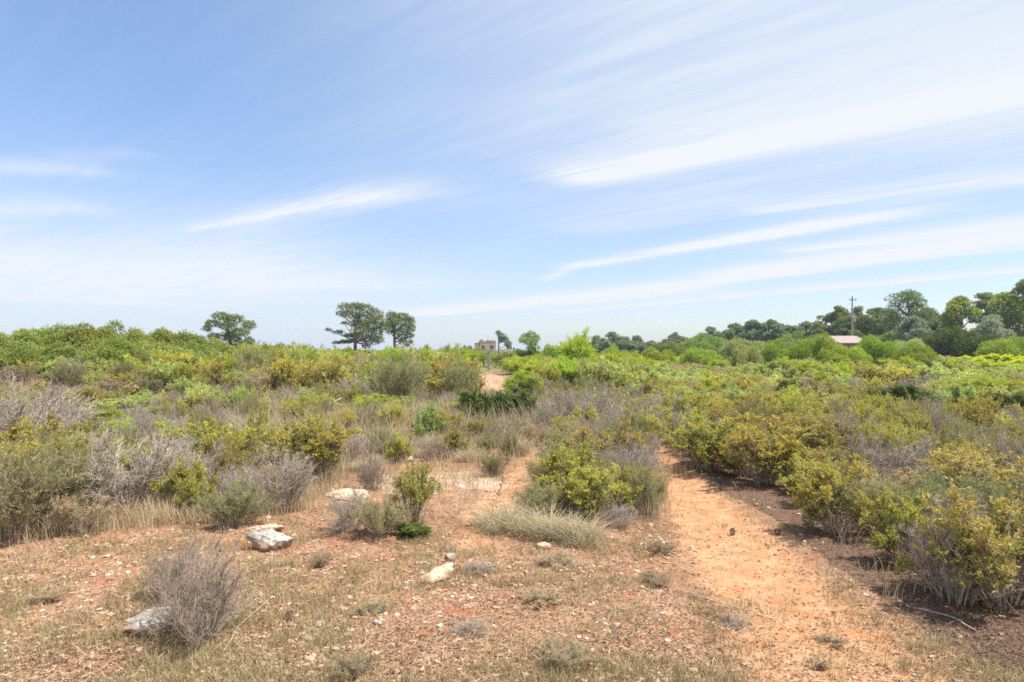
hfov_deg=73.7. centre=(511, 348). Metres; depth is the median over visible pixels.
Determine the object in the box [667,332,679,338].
pine tree
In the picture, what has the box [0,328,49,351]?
evergreen bush
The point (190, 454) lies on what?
heath shrub
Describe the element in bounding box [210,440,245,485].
leafy shrub
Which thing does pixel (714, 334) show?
pine tree
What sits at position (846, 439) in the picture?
leafy shrub
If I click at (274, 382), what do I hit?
wiry shrub
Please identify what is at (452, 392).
wiry shrub
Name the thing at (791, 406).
leafy shrub
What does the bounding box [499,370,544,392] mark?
bright green shrub
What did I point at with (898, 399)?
leafy shrub
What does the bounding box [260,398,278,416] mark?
leafy shrub
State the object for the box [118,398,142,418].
dead shrub
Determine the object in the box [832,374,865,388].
dead shrub
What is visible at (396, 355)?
bright green shrub
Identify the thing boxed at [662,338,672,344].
pine tree
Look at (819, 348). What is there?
bush
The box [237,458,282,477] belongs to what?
leafy shrub
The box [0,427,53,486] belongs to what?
leafy shrub
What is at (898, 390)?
evergreen shrub
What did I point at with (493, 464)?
wiry shrub
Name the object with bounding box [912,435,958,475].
wiry shrub
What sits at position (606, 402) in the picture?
wiry shrub
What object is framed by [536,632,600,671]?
herb tuft
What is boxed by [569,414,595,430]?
heath shrub
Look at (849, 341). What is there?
house
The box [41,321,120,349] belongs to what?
evergreen bush
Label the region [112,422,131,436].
wiry shrub
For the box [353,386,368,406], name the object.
wiry shrub
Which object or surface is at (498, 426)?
dead shrub
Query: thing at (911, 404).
wiry shrub
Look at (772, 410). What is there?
leafy shrub
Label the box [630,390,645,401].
dead shrub
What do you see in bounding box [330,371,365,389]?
dead shrub
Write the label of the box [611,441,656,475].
dead shrub
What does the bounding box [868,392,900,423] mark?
leafy shrub
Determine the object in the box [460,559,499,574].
herb tuft
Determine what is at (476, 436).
grass tussock
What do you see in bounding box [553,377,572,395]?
wiry shrub
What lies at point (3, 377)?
dead shrub
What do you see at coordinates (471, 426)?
leafy shrub
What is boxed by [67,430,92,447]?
pale shrub
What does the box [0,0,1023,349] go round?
sky
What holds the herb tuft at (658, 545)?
on the ground at (776, 498)
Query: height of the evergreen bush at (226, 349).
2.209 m
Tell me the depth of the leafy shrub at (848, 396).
17.55 m
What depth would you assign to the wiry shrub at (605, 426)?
13.19 m
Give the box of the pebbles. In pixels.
[0,456,1022,681]
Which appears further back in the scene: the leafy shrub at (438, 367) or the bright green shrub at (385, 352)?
the bright green shrub at (385, 352)
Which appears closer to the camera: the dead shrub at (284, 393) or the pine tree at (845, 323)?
the dead shrub at (284, 393)
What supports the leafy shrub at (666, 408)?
on the ground at (776, 498)
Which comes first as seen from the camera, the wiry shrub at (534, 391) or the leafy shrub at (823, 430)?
the leafy shrub at (823, 430)
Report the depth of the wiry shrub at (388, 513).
7.98 m
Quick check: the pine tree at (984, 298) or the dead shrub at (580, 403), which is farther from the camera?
the pine tree at (984, 298)
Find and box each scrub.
[0,343,1023,439]
[328,349,975,370]
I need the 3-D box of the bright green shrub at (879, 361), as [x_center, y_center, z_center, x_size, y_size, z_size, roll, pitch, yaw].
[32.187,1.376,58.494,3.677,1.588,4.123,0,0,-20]
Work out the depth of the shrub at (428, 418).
15.20 m
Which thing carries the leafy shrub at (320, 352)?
on the ground at (776, 498)
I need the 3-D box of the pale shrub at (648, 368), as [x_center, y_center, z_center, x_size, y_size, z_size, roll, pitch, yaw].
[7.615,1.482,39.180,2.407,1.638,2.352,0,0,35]
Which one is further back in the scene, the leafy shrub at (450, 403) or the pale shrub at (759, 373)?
the pale shrub at (759, 373)
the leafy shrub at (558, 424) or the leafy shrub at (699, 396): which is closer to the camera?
the leafy shrub at (558, 424)
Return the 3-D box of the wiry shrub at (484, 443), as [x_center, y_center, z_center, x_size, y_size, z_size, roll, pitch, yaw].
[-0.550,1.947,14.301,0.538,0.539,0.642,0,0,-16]
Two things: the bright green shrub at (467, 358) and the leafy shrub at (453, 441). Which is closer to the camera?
the leafy shrub at (453, 441)
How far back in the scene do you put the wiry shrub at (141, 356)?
30.11 m
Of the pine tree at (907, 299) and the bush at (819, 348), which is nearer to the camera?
the bush at (819, 348)
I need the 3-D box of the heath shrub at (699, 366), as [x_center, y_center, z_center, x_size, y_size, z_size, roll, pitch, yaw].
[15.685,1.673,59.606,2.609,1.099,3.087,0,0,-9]
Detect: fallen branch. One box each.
[223,600,267,650]
[498,472,503,494]
[688,595,771,618]
[907,605,976,630]
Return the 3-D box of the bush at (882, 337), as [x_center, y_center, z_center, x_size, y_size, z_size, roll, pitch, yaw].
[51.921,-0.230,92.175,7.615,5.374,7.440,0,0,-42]
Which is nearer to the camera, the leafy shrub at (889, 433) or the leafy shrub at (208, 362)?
the leafy shrub at (889, 433)
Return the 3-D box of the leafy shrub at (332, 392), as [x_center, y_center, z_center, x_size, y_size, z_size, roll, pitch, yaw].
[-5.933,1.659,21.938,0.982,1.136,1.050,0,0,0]
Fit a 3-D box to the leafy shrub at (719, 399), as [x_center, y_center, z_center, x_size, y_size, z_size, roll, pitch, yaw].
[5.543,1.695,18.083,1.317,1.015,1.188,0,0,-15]
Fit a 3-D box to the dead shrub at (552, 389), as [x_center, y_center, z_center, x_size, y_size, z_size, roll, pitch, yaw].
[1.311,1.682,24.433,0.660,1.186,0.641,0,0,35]
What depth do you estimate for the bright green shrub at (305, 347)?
60.57 m
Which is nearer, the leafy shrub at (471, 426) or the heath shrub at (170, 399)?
the leafy shrub at (471, 426)
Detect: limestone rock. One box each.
[126,607,182,636]
[239,524,283,534]
[246,529,293,551]
[313,620,325,626]
[371,619,382,625]
[445,553,455,560]
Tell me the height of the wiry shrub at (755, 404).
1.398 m
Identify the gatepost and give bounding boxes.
[487,351,490,369]
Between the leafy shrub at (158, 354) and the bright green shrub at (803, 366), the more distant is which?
the bright green shrub at (803, 366)
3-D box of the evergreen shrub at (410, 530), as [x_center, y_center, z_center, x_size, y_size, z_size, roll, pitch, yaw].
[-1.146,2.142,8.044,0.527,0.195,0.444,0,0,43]
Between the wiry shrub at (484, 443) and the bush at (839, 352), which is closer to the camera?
the wiry shrub at (484, 443)
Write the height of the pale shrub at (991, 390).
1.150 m
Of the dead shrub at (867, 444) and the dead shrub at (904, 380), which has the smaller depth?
the dead shrub at (867, 444)
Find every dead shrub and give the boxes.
[0,363,21,384]
[0,373,105,442]
[0,383,36,397]
[35,394,99,423]
[59,352,91,387]
[60,422,210,514]
[100,414,135,427]
[104,412,137,441]
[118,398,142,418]
[123,405,158,433]
[128,412,165,449]
[130,519,256,648]
[133,537,214,598]
[142,433,229,485]
[144,390,167,407]
[156,403,182,424]
[156,415,189,429]
[166,416,198,450]
[171,386,188,407]
[172,440,217,483]
[195,391,227,421]
[210,459,263,498]
[212,413,243,427]
[217,403,240,419]
[218,381,237,397]
[218,469,253,498]
[236,442,317,512]
[244,442,265,467]
[263,387,301,408]
[271,383,295,400]
[320,485,382,532]
[325,419,355,443]
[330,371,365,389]
[331,374,383,396]
[343,435,364,461]
[346,433,378,456]
[347,425,363,444]
[350,380,370,394]
[351,352,367,369]
[351,446,397,491]
[409,387,433,403]
[418,432,454,461]
[436,387,453,404]
[482,415,515,446]
[504,412,524,423]
[522,417,550,442]
[530,399,570,431]
[538,386,588,417]
[540,376,554,387]
[545,382,555,398]
[560,386,623,421]
[562,424,603,443]
[572,414,607,434]
[584,441,628,463]
[598,376,616,394]
[599,405,630,430]
[601,408,625,423]
[602,392,629,406]
[602,496,638,529]
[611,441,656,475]
[615,432,664,470]
[618,398,668,432]
[620,384,640,395]
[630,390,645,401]
[641,387,682,410]
[661,402,692,451]
[684,412,719,457]
[798,380,827,397]
[820,397,886,446]
[825,398,860,419]
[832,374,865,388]
[839,427,889,466]
[846,428,940,482]
[847,374,868,391]
[891,510,1006,600]
[895,375,917,384]
[900,376,933,391]
[909,372,936,385]
[919,393,959,441]
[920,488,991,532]
[925,370,948,381]
[929,395,954,407]
[981,418,1023,471]
[989,404,1023,441]
[998,404,1021,417]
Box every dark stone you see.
[285,610,293,620]
[729,528,734,534]
[815,662,825,670]
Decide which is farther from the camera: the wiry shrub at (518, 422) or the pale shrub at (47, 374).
the pale shrub at (47, 374)
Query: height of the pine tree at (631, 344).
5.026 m
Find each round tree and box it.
[518,330,541,348]
[935,295,982,334]
[973,313,1016,339]
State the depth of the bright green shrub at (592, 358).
46.45 m
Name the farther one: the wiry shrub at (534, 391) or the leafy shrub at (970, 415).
the wiry shrub at (534, 391)
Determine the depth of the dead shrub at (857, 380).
27.10 m
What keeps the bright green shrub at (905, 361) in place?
on the ground at (776, 498)
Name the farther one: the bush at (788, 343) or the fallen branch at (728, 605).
the bush at (788, 343)
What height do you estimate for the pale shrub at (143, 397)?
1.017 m
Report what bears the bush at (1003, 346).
on the ground at (776, 498)
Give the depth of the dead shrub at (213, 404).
16.52 m
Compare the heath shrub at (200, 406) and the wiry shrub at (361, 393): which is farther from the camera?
the wiry shrub at (361, 393)
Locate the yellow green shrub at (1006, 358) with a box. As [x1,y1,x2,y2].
[948,353,1023,364]
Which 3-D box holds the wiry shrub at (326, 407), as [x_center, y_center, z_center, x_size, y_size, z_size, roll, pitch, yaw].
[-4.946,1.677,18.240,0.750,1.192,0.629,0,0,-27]
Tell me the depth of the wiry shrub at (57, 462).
9.77 m
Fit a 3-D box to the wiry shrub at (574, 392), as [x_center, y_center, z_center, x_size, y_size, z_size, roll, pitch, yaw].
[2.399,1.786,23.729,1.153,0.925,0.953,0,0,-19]
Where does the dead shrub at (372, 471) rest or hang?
on the ground at (776, 498)
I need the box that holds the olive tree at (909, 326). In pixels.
[893,315,931,342]
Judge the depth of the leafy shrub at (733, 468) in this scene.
11.77 m
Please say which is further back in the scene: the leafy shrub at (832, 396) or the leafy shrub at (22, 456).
the leafy shrub at (832, 396)
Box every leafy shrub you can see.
[0,353,50,380]
[0,391,18,399]
[0,410,76,450]
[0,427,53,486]
[0,445,40,519]
[4,393,31,413]
[31,439,66,475]
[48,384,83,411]
[56,440,86,466]
[62,422,95,439]
[71,427,115,467]
[73,379,105,408]
[86,428,131,453]
[95,443,162,501]
[103,353,137,375]
[104,370,151,394]
[107,434,155,460]
[140,358,176,373]
[147,348,179,363]
[147,453,215,507]
[154,428,175,448]
[155,419,257,460]
[159,391,193,422]
[161,346,200,366]
[168,355,202,389]
[169,465,218,516]
[174,410,222,449]
[192,351,228,377]
[192,355,237,391]
[193,395,230,415]
[194,362,223,378]
[199,422,247,468]
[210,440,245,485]
[226,341,246,355]
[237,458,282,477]
[239,346,263,362]
[240,384,260,404]
[240,401,364,482]
[244,403,273,434]
[247,362,282,390]
[253,355,276,368]
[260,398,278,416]
[267,348,306,394]
[270,347,291,360]
[278,394,317,423]
[288,356,321,392]
[297,386,335,405]
[299,399,320,414]
[301,352,353,392]
[313,383,341,400]
[315,348,336,356]
[326,400,360,431]
[330,401,344,411]
[334,384,361,408]
[341,367,369,384]
[349,357,368,372]
[356,347,374,360]
[376,396,412,429]
[382,457,449,523]
[385,428,414,462]
[421,372,457,397]
[422,354,454,392]
[431,352,458,367]
[433,426,471,459]
[434,396,459,413]
[434,410,463,437]
[454,355,488,390]
[463,413,494,439]
[528,356,554,364]
[531,359,561,385]
[532,439,607,491]
[544,468,589,509]
[549,416,579,436]
[562,418,641,460]
[563,462,643,519]
[568,402,605,427]
[614,428,648,460]
[614,458,656,502]
[621,405,669,443]
[624,370,657,385]
[625,404,673,429]
[632,393,663,409]
[639,374,681,394]
[649,377,671,398]
[651,381,686,399]
[654,394,696,425]
[656,376,678,382]
[660,403,748,470]
[664,403,700,434]
[678,381,704,390]
[680,392,734,412]
[681,431,720,464]
[690,383,721,394]
[692,401,716,426]
[705,371,735,380]
[706,403,738,428]
[707,396,746,409]
[708,372,752,391]
[710,432,761,476]
[716,398,746,414]
[718,387,749,395]
[718,408,822,484]
[723,371,750,391]
[732,373,764,391]
[734,391,771,409]
[747,380,775,390]
[747,401,805,428]
[750,390,782,407]
[761,399,779,416]
[761,409,844,470]
[763,390,804,399]
[764,396,803,409]
[770,376,793,391]
[770,409,821,424]
[772,450,833,489]
[773,392,816,419]
[781,381,828,406]
[784,411,817,440]
[784,459,895,535]
[786,385,817,402]
[794,446,877,507]
[795,403,830,414]
[795,417,838,455]
[797,402,835,426]
[797,439,856,470]
[800,395,827,407]
[803,399,818,408]
[806,379,844,397]
[810,418,923,458]
[812,373,859,379]
[812,414,850,429]
[814,376,848,385]
[814,393,845,400]
[824,394,851,411]
[825,398,850,418]
[832,383,853,389]
[837,391,870,408]
[840,392,887,428]
[845,360,885,381]
[850,383,884,405]
[856,411,911,471]
[857,377,885,388]
[859,481,939,562]
[862,393,883,403]
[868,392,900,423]
[870,359,917,385]
[879,420,922,457]
[883,401,903,416]
[884,401,919,430]
[885,394,906,405]
[886,399,905,410]
[886,403,935,458]
[890,417,941,469]
[890,504,1021,612]
[893,443,1023,513]
[910,402,935,430]
[914,379,954,387]
[916,476,1023,613]
[927,419,978,475]
[929,437,1016,487]
[931,387,987,402]
[940,395,965,418]
[946,399,1000,431]
[949,385,1004,422]
[950,415,998,440]
[973,499,1023,572]
[977,412,1023,427]
[982,401,1007,414]
[993,418,1022,435]
[997,420,1023,443]
[1003,403,1021,416]
[1004,374,1023,388]
[1010,387,1023,404]
[1010,494,1023,509]
[1013,426,1023,441]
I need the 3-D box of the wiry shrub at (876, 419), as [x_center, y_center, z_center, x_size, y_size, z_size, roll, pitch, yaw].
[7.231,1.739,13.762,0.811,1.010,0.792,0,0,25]
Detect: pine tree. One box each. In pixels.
[200,310,257,346]
[324,301,389,351]
[384,310,415,348]
[495,330,512,353]
[590,334,600,350]
[593,337,611,353]
[604,331,619,346]
[611,336,627,351]
[621,339,637,353]
[632,335,643,342]
[633,341,653,353]
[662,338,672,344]
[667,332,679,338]
[673,335,686,342]
[705,326,716,335]
[709,331,722,337]
[722,322,745,342]
[737,319,766,342]
[756,318,787,343]
[783,324,792,333]
[790,325,808,338]
[796,320,812,333]
[803,322,828,338]
[813,315,831,335]
[825,305,849,335]
[832,315,860,335]
[846,305,863,332]
[855,314,881,337]
[856,307,889,332]
[869,317,898,336]
[878,289,938,341]
[916,307,939,330]
[928,314,955,333]
[966,291,1001,337]
[982,291,1023,342]
[1001,278,1023,340]
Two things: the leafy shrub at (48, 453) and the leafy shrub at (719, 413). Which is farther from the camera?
the leafy shrub at (719, 413)
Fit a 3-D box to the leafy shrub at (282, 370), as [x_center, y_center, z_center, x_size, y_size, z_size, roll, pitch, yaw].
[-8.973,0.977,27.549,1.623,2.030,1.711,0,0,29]
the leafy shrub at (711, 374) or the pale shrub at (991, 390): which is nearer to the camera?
the pale shrub at (991, 390)
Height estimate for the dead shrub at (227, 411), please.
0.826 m
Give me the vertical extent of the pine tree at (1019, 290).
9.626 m
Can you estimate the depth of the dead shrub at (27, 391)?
21.43 m
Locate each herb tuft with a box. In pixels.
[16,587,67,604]
[301,551,337,567]
[321,648,378,680]
[348,599,388,614]
[445,615,490,636]
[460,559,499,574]
[510,583,564,606]
[533,549,583,569]
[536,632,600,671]
[638,569,673,585]
[643,538,679,553]
[711,611,751,631]
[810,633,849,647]
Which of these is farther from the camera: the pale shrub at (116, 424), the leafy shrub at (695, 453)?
the pale shrub at (116, 424)
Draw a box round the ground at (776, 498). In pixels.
[0,350,1023,681]
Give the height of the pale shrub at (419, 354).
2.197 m
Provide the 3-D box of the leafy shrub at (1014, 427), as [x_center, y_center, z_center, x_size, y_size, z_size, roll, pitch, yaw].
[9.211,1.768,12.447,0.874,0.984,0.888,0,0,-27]
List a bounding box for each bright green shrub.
[79,404,128,425]
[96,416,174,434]
[205,353,244,384]
[258,342,274,354]
[294,344,324,365]
[300,343,315,350]
[331,351,352,364]
[349,391,401,409]
[363,358,399,376]
[364,367,396,398]
[367,351,381,360]
[381,345,397,360]
[382,348,411,362]
[416,349,434,367]
[420,343,433,351]
[441,350,471,363]
[450,342,482,362]
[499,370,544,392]
[500,356,522,373]
[505,355,528,372]
[509,353,519,359]
[513,358,550,379]
[521,353,545,365]
[521,355,541,373]
[540,445,584,468]
[543,355,591,385]
[547,353,591,385]
[554,326,596,361]
[585,357,597,362]
[592,351,636,385]
[616,350,641,358]
[618,369,639,387]
[635,355,668,368]
[637,358,656,370]
[694,368,712,375]
[697,377,727,390]
[706,359,730,368]
[706,359,735,365]
[769,383,816,395]
[772,358,786,363]
[775,360,791,367]
[783,356,804,363]
[790,360,841,375]
[811,370,833,379]
[822,380,851,394]
[826,358,856,366]
[835,364,854,375]
[872,356,898,366]
[895,356,923,367]
[910,367,920,376]
[941,372,1023,394]
[942,358,956,364]
[947,362,965,371]
[963,368,987,373]
[970,357,1023,368]
[1011,362,1023,371]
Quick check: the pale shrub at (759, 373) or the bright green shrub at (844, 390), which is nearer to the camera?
the bright green shrub at (844, 390)
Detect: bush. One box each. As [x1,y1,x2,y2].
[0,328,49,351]
[0,341,58,373]
[0,356,16,376]
[18,321,67,342]
[38,340,98,363]
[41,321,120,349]
[79,334,150,363]
[96,319,145,337]
[121,326,186,347]
[135,340,180,359]
[166,328,222,351]
[172,340,221,359]
[204,336,234,348]
[219,343,248,354]
[343,345,361,354]
[476,350,497,364]
[492,352,509,365]
[537,343,559,358]
[597,344,629,356]
[641,347,675,364]
[643,340,688,356]
[679,332,726,358]
[679,346,723,365]
[710,335,736,358]
[718,337,770,357]
[731,342,764,366]
[760,338,800,364]
[764,340,795,347]
[779,330,811,343]
[791,333,838,360]
[792,333,822,349]
[827,343,873,365]
[853,333,898,360]
[872,330,899,343]
[887,338,929,359]
[890,341,937,363]
[904,332,957,358]
[920,324,982,357]
[953,331,998,356]
[972,334,1023,357]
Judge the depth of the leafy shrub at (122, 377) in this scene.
25.75 m
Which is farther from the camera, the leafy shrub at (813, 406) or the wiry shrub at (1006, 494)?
the leafy shrub at (813, 406)
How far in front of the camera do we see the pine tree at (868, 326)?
98.32 m
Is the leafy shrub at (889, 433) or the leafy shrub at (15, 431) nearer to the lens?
the leafy shrub at (889, 433)
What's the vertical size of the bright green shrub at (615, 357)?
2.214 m
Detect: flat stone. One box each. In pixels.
[322,488,369,499]
[391,454,412,461]
[419,563,453,582]
[536,542,551,549]
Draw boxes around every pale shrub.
[0,392,22,423]
[3,337,10,351]
[28,339,44,350]
[38,357,70,373]
[39,356,78,370]
[42,366,58,384]
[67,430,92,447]
[69,397,159,415]
[82,370,115,388]
[83,357,115,380]
[97,388,123,405]
[112,420,141,433]
[123,387,161,408]
[143,354,191,393]
[144,346,173,359]
[164,376,200,397]
[173,383,221,414]
[188,405,214,419]
[190,351,208,365]
[193,382,226,400]
[202,382,223,397]
[226,383,251,412]
[228,365,253,389]
[266,348,279,359]
[282,387,314,419]
[284,341,307,361]
[297,384,315,392]
[311,348,318,358]
[320,349,341,359]
[345,363,362,375]
[348,374,377,385]
[392,345,411,354]
[398,344,421,354]
[399,394,421,409]
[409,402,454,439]
[413,350,435,358]
[418,358,432,395]
[421,350,447,359]
[440,343,453,351]
[575,356,619,386]
[593,355,633,386]
[612,359,631,389]
[625,357,647,377]
[628,377,666,393]
[634,361,665,373]
[636,369,668,385]
[654,364,669,376]
[655,373,684,381]
[659,384,693,406]
[665,364,695,375]
[665,370,694,376]
[675,371,696,378]
[677,369,706,384]
[688,386,720,408]
[707,385,759,405]
[713,368,740,377]
[716,379,743,391]
[734,364,755,374]
[740,362,758,368]
[745,371,763,383]
[748,382,767,396]
[753,363,785,376]
[754,373,781,382]
[759,382,774,396]
[767,369,793,377]
[773,366,818,381]
[799,355,821,363]
[806,365,851,376]
[832,372,860,385]
[875,362,903,372]
[906,364,949,385]
[908,363,922,368]
[920,385,948,405]
[924,357,949,364]
[928,361,964,379]
[929,373,953,384]
[929,381,951,391]
[931,381,977,404]
[937,355,951,360]
[939,374,974,382]
[949,356,974,365]
[951,372,988,379]
[957,361,976,368]
[967,373,990,379]
[972,375,1003,380]
[973,364,1002,371]
[977,370,1009,377]
[978,383,1017,402]
[986,369,1022,380]
[990,362,1019,372]
[992,367,1013,377]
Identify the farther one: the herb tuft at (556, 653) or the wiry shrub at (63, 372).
the wiry shrub at (63, 372)
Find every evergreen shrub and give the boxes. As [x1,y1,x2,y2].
[389,519,433,538]
[454,387,507,423]
[491,389,537,422]
[508,346,540,357]
[510,377,547,399]
[759,362,788,370]
[774,377,823,392]
[817,358,839,364]
[865,380,940,405]
[912,358,952,369]
[940,398,1002,409]
[986,391,1023,412]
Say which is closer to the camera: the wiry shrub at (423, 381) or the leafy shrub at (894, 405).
the leafy shrub at (894, 405)
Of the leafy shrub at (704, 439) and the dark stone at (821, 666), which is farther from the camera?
the leafy shrub at (704, 439)
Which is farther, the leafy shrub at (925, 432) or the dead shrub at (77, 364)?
the dead shrub at (77, 364)
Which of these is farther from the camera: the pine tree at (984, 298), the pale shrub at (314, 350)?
the pine tree at (984, 298)
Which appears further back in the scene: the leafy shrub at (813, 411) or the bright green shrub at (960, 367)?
the bright green shrub at (960, 367)
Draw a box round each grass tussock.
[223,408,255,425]
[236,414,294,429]
[339,396,354,411]
[342,457,388,471]
[358,422,414,445]
[358,452,394,464]
[376,421,417,440]
[402,435,431,452]
[411,446,425,457]
[412,427,448,442]
[420,433,449,453]
[438,492,570,536]
[445,445,493,462]
[447,437,480,451]
[463,429,486,447]
[468,503,596,542]
[499,433,537,456]
[535,504,636,548]
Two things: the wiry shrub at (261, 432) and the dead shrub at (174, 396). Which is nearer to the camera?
the wiry shrub at (261, 432)
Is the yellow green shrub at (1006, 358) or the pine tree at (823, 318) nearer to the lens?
the yellow green shrub at (1006, 358)
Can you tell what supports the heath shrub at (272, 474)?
on the ground at (776, 498)
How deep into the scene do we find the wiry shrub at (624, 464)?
10.18 m
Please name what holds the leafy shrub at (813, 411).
on the ground at (776, 498)
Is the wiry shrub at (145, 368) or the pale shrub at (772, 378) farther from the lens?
the pale shrub at (772, 378)
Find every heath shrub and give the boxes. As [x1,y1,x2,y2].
[42,382,72,395]
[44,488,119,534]
[58,441,83,465]
[72,384,108,395]
[74,427,110,440]
[88,376,140,395]
[92,406,116,412]
[166,393,184,409]
[171,446,198,466]
[191,403,211,412]
[208,412,234,425]
[231,368,272,391]
[233,463,299,497]
[456,418,474,434]
[517,423,549,444]
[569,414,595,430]
[571,419,599,432]
[584,460,617,478]
[600,404,626,418]
[604,473,618,490]
[628,431,663,455]
[674,362,705,369]
[682,379,694,389]
[690,377,700,388]
[718,366,732,370]
[753,379,777,392]
[756,416,778,441]
[815,392,842,407]
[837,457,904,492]
[844,470,927,518]
[846,381,881,392]
[881,380,911,386]
[924,416,970,430]
[954,425,1023,453]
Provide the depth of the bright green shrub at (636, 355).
62.70 m
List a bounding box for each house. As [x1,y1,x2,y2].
[475,340,495,353]
[811,336,861,348]
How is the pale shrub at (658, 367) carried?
on the ground at (776, 498)
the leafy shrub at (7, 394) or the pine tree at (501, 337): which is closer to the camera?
the leafy shrub at (7, 394)
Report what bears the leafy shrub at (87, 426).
on the ground at (776, 498)
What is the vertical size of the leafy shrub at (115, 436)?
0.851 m
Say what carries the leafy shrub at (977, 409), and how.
on the ground at (776, 498)
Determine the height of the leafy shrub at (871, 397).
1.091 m
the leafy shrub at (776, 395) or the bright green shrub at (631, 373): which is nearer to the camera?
the leafy shrub at (776, 395)
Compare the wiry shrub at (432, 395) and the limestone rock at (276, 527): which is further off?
the wiry shrub at (432, 395)
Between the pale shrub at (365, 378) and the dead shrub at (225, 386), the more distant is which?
the pale shrub at (365, 378)
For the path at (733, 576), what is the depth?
6.33 m
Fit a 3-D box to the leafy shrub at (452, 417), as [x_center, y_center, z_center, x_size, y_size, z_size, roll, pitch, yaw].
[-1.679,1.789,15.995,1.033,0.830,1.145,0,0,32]
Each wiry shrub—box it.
[0,381,11,397]
[0,434,94,543]
[2,422,62,457]
[10,385,36,395]
[11,360,42,384]
[20,389,43,406]
[36,453,118,526]
[37,437,84,483]
[38,454,100,500]
[46,354,92,389]
[69,416,105,432]
[101,356,141,375]
[109,423,146,453]
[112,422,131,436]
[129,371,168,396]
[131,363,161,383]
[131,442,162,484]
[133,349,153,364]
[150,404,187,418]
[189,474,275,526]
[194,408,210,433]
[209,418,247,435]
[226,354,258,373]
[233,340,278,368]
[233,389,264,420]
[237,376,261,395]
[238,363,278,390]
[239,432,273,458]
[252,457,299,485]
[254,421,279,446]
[261,406,278,422]
[297,401,325,420]
[298,404,325,423]
[309,343,331,352]
[312,382,331,399]
[315,393,337,414]
[318,444,346,475]
[345,488,412,538]
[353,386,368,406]
[353,406,383,429]
[356,397,389,424]
[357,344,428,403]
[363,424,392,452]
[366,433,410,458]
[404,358,433,395]
[404,399,448,420]
[423,390,439,403]
[436,356,485,394]
[438,349,463,361]
[446,429,470,439]
[450,388,463,397]
[472,411,499,429]
[474,430,498,452]
[477,448,511,476]
[488,387,505,397]
[497,427,521,458]
[502,416,527,434]
[509,478,568,515]
[520,410,537,423]
[521,443,581,493]
[528,383,546,404]
[534,405,554,418]
[535,429,595,454]
[538,417,587,445]
[542,390,562,401]
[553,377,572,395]
[570,388,594,402]
[571,374,588,388]
[572,383,592,392]
[581,378,605,391]
[582,449,617,469]
[588,375,606,387]
[595,411,622,446]
[596,393,616,409]
[615,404,652,439]
[615,459,657,485]
[616,421,645,443]
[618,462,672,515]
[622,384,648,395]
[627,397,645,413]
[716,412,753,425]
[738,391,769,430]
[845,469,950,534]
[849,411,886,429]
[851,394,892,410]
[892,393,939,417]
[903,455,1011,515]
[906,395,927,409]
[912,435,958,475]
[928,410,973,448]
[942,415,1008,446]
[948,472,1023,541]
[974,418,1023,471]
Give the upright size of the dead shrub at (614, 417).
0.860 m
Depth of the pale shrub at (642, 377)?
29.48 m
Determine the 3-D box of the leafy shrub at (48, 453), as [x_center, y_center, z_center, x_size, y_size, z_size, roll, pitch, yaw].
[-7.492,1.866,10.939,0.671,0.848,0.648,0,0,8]
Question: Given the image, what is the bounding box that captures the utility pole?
[851,296,855,335]
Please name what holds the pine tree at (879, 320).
on the ground at (776, 498)
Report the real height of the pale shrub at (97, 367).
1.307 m
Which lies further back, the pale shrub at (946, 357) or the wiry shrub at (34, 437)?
the pale shrub at (946, 357)
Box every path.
[448,373,541,550]
[654,447,968,681]
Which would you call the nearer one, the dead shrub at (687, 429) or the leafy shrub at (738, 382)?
the dead shrub at (687, 429)
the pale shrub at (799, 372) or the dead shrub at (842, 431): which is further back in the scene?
the pale shrub at (799, 372)
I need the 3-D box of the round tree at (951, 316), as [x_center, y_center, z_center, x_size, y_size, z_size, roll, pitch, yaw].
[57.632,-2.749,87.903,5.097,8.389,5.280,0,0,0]
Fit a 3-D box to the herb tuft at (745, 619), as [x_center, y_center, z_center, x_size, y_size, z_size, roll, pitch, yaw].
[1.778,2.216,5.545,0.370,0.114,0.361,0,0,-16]
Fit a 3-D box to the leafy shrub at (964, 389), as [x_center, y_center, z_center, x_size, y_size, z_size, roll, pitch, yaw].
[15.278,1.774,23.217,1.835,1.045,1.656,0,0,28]
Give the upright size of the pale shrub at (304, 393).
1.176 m
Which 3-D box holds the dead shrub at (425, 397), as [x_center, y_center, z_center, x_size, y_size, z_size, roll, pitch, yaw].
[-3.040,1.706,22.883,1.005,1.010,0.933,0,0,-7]
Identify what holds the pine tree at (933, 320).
on the ground at (776, 498)
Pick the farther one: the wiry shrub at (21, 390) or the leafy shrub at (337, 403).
the wiry shrub at (21, 390)
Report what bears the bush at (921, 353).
on the ground at (776, 498)
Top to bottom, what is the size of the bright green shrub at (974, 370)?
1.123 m
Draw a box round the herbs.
[0,461,1023,681]
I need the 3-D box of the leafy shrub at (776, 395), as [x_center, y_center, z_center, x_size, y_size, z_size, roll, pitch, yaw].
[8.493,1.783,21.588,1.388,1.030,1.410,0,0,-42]
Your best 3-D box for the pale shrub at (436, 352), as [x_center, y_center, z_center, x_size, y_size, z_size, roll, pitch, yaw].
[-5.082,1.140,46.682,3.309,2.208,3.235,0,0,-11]
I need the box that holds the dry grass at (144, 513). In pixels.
[0,365,1023,655]
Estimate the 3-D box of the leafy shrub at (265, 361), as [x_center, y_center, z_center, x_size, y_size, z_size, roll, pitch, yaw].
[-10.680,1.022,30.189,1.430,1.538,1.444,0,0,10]
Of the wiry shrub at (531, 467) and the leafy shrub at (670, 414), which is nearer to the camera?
the wiry shrub at (531, 467)

